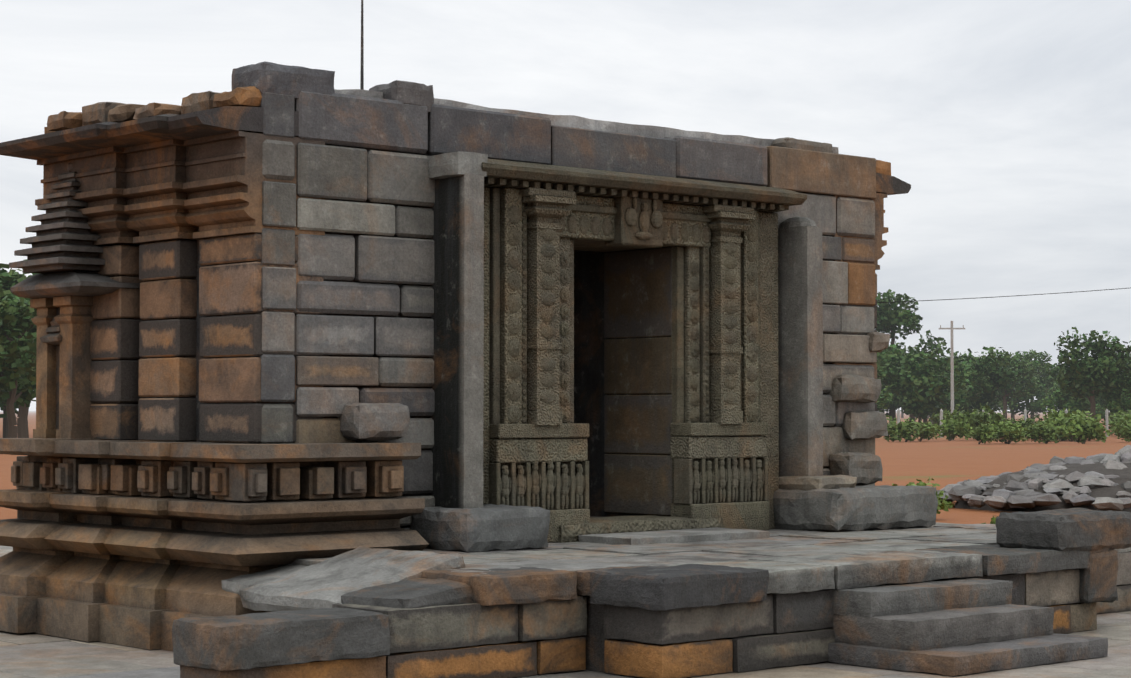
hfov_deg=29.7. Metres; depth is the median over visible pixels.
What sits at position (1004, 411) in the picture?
shrub
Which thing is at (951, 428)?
shrub
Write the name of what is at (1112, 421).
shrub
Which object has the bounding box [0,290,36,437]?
tree
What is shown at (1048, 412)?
shrub
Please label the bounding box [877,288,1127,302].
overhead wire
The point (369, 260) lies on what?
temple front wall
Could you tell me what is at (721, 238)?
temple door frame
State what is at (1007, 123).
sky
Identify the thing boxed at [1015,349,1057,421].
tree
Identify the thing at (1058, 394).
tree
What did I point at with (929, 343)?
tree
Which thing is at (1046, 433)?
shrub
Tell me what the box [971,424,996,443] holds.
shrub
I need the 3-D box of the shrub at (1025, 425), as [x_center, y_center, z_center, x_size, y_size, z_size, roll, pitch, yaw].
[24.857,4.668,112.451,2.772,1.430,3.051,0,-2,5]
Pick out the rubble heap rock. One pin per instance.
(1100, 482)
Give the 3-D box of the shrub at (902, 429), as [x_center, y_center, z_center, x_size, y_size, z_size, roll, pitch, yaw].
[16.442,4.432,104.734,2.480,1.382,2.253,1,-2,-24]
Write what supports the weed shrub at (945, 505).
on the ground
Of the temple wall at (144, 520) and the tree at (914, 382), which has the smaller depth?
the temple wall at (144, 520)
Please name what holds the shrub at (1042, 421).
on the ground
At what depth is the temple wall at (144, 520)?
14.20 m
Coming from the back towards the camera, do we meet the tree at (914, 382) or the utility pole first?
the tree at (914, 382)
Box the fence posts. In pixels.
[897,409,1108,437]
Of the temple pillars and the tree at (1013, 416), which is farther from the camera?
the tree at (1013, 416)
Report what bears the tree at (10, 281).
on the ground
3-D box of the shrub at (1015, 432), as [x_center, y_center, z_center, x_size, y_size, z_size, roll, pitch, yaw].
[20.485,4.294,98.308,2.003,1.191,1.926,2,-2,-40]
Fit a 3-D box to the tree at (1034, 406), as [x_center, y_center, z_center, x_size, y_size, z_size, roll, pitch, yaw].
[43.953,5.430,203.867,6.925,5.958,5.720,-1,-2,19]
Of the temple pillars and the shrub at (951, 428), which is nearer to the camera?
the temple pillars
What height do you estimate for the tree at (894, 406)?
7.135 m
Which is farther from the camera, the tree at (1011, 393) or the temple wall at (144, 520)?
the tree at (1011, 393)
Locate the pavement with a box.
[0,545,1130,677]
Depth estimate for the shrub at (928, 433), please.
106.60 m
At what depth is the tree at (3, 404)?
113.41 m
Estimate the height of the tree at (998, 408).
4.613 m
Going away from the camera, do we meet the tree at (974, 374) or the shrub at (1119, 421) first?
the shrub at (1119, 421)
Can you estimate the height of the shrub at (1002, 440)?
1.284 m
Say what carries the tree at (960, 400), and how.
on the ground
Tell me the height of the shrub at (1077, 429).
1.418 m
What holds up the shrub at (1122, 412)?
on the ground
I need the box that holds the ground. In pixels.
[0,411,1130,523]
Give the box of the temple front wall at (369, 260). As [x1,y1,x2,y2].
[103,0,889,528]
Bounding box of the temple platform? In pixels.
[172,508,1130,677]
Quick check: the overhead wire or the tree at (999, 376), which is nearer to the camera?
the overhead wire
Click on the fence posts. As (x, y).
(1025, 416)
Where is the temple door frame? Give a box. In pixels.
[481,159,806,544]
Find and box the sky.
[0,0,1130,410]
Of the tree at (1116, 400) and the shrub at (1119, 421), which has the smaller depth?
the shrub at (1119, 421)
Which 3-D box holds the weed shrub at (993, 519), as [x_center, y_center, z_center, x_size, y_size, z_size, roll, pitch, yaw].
[5.055,2.175,24.397,0.587,0.387,0.480,2,-3,-42]
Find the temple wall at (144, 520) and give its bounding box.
[0,86,910,650]
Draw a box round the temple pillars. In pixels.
[410,152,937,551]
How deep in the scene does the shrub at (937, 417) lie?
133.63 m
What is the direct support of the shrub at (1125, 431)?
on the ground
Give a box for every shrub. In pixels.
[884,415,924,441]
[892,477,953,513]
[904,418,940,440]
[927,404,968,434]
[934,415,973,440]
[945,402,1004,440]
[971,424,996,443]
[972,406,1007,422]
[981,515,997,523]
[987,418,1023,443]
[989,420,1030,443]
[1013,416,1031,424]
[1018,414,1045,439]
[1024,420,1063,443]
[1030,417,1091,440]
[1040,408,1105,441]
[1043,406,1079,418]
[1047,407,1093,436]
[1061,415,1109,443]
[1102,412,1122,435]
[1109,410,1130,425]
[1110,414,1130,437]
[1114,418,1130,441]
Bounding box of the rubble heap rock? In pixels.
[936,445,1130,511]
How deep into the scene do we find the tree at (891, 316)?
169.71 m
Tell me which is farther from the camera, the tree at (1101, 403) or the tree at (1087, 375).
the tree at (1101, 403)
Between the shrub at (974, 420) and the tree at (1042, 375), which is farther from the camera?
the tree at (1042, 375)
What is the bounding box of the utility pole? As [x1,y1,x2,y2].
[939,321,964,439]
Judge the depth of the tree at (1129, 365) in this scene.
155.03 m
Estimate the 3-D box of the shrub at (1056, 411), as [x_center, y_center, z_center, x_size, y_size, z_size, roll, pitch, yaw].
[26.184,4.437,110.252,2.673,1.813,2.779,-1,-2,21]
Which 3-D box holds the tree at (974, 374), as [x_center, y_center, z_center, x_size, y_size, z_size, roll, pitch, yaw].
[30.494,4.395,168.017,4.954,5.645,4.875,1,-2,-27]
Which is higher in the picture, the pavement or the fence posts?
the fence posts
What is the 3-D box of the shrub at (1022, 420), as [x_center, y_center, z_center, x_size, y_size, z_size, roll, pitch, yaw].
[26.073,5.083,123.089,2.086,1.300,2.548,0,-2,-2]
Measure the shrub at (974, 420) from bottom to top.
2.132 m
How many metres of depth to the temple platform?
12.48 m
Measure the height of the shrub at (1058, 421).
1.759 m
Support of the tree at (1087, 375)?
on the ground
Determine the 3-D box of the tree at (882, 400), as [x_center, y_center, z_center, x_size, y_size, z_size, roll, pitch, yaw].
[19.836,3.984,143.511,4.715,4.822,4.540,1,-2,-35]
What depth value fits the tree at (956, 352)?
179.48 m
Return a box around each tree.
[0,259,39,437]
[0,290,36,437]
[0,342,31,437]
[874,289,922,423]
[875,365,893,411]
[876,343,974,422]
[877,383,901,414]
[879,330,957,420]
[882,341,979,424]
[943,361,989,401]
[946,346,1022,413]
[946,351,982,396]
[983,349,1039,419]
[991,396,1010,411]
[999,353,1036,423]
[999,374,1057,417]
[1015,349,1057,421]
[1033,363,1062,411]
[1040,359,1096,413]
[1054,327,1130,418]
[1071,395,1106,421]
[1097,373,1130,414]
[1106,352,1130,413]

